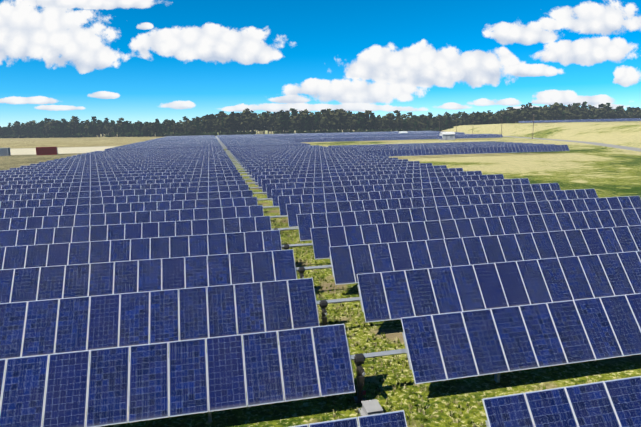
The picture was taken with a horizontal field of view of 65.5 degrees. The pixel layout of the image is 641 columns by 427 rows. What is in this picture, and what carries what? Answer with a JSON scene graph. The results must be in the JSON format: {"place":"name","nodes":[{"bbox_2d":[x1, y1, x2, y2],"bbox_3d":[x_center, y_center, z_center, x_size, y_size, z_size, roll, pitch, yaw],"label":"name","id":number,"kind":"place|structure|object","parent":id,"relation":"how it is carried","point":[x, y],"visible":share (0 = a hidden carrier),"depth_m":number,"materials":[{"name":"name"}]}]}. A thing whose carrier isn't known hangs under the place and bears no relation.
{"place":"outdoors","nodes":[
{"label":"outdoors","id":0,"kind":"place"},
{"bbox_2d":[0,129,640,426],"bbox_3d":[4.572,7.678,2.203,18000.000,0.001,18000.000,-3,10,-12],"label":"ground","id":1,"kind":"structure","parent":0,"point":[604,172],"depth_m":19.63,"materials":[{"name":"green plant"}]},
{"bbox_2d":[0,148,10,155],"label":"grey container","id":2,"kind":"object","parent":1,"relation":"on","point":[5,152],"visible":1,"depth_m":164.47,"materials":[{"name":"grey metal"}]},
{"bbox_2d":[36,147,57,154],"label":"red container","id":3,"kind":"object","parent":1,"relation":"on","point":[46,150],"visible":1,"depth_m":165.88,"materials":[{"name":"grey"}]},
{"bbox_2d":[0,135,406,426],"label":"solar array","id":4,"kind":"object","parent":1,"relation":"on","point":[152,220],"visible":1,"depth_m":18.57,"materials":[{"name":"blue glass"}]},
{"bbox_2d":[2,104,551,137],"bbox_3d":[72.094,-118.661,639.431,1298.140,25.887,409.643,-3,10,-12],"label":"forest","id":5,"kind":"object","parent":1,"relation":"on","point":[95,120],"visible":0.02,"depth_m":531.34,"materials":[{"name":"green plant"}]},
{"bbox_2d":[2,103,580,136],"bbox_3d":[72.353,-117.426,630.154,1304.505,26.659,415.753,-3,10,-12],"label":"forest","id":6,"kind":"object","parent":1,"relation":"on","point":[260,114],"visible":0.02,"depth_m":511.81,"materials":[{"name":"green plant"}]},
{"bbox_2d":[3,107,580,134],"bbox_3d":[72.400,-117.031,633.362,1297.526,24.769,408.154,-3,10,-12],"label":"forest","id":7,"kind":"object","parent":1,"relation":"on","point":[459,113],"visible":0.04,"depth_m":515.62,"materials":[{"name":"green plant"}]},
{"bbox_2d":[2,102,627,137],"bbox_3d":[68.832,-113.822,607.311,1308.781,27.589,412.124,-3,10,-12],"label":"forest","id":8,"kind":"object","parent":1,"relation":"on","point":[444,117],"visible":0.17,"depth_m":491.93,"materials":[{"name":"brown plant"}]},
{"bbox_2d":[0,102,640,137],"bbox_3d":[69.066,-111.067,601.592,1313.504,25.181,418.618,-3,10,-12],"label":"forest","id":9,"kind":"object","parent":1,"relation":"on","point":[360,118],"visible":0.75,"depth_m":484.96,"materials":[{"name":"green plant"}]},
{"bbox_2d":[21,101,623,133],"bbox_3d":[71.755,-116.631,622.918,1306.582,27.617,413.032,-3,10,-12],"label":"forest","id":10,"kind":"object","parent":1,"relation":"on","point":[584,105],"depth_m":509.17,"materials":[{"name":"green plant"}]},
{"bbox_2d":[358,399,382,415],"bbox_3d":[1.448,5.518,13.861,0.600,0.324,0.800,-3,10,-12],"label":"junction box","id":11,"kind":"object","parent":1,"relation":"on","point":[371,407],"visible":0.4,"depth_m":13.86,"materials":[{"name":"metal"}]},
{"bbox_2d":[253,131,569,156],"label":"solar array","id":12,"kind":"object","parent":1,"relation":"on","point":[424,149],"visible":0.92,"depth_m":142.63,"materials":[{"name":"blue glass"}]},
{"bbox_2d":[217,134,640,426],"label":"solar array","id":13,"kind":"object","parent":1,"relation":"on","point":[459,272],"visible":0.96,"depth_m":24.06,"materials":[{"name":"blue glass"}]},
{"bbox_2d":[439,132,454,139],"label":"building","id":14,"kind":"structure","parent":1,"relation":"on","point":[448,135],"depth_m":246.68,"materials":[{"name":"white paint"}]},
{"bbox_2d":[264,214,637,426],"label":"grass tufts","id":15,"kind":"object","parent":1,"relation":"on","point":[374,345],"visible":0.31,"depth_m":16.78,"materials":[{"name":"green plant"}]},
{"bbox_2d":[0,0,640,126],"label":"sky","id":16,"kind":"structure","parent":0,"point":[143,61],"materials":[{"name":"blue"}]},
{"bbox_2d":[416,121,640,153],"bbox_3d":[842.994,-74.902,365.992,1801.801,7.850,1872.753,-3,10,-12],"label":"embankment","id":17,"kind":"structure","parent":0,"point":[625,133],"depth_m":240.76,"materials":[{"name":"beige plant"}]},
{"bbox_2d":[519,118,640,122],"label":"solar panels","id":18,"kind":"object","parent":17,"relation":"on","point":[605,120],"visible":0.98,"depth_m":326.77,"materials":[{"name":"blue glass"}]},
{"bbox_2d":[503,136,640,151],"bbox_3d":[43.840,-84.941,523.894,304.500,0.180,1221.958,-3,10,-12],"label":"gravel road","id":19,"kind":"structure","parent":0,"point":[619,146],"depth_m":174.59,"materials":[{"name":"beige gravel"}]}
]}

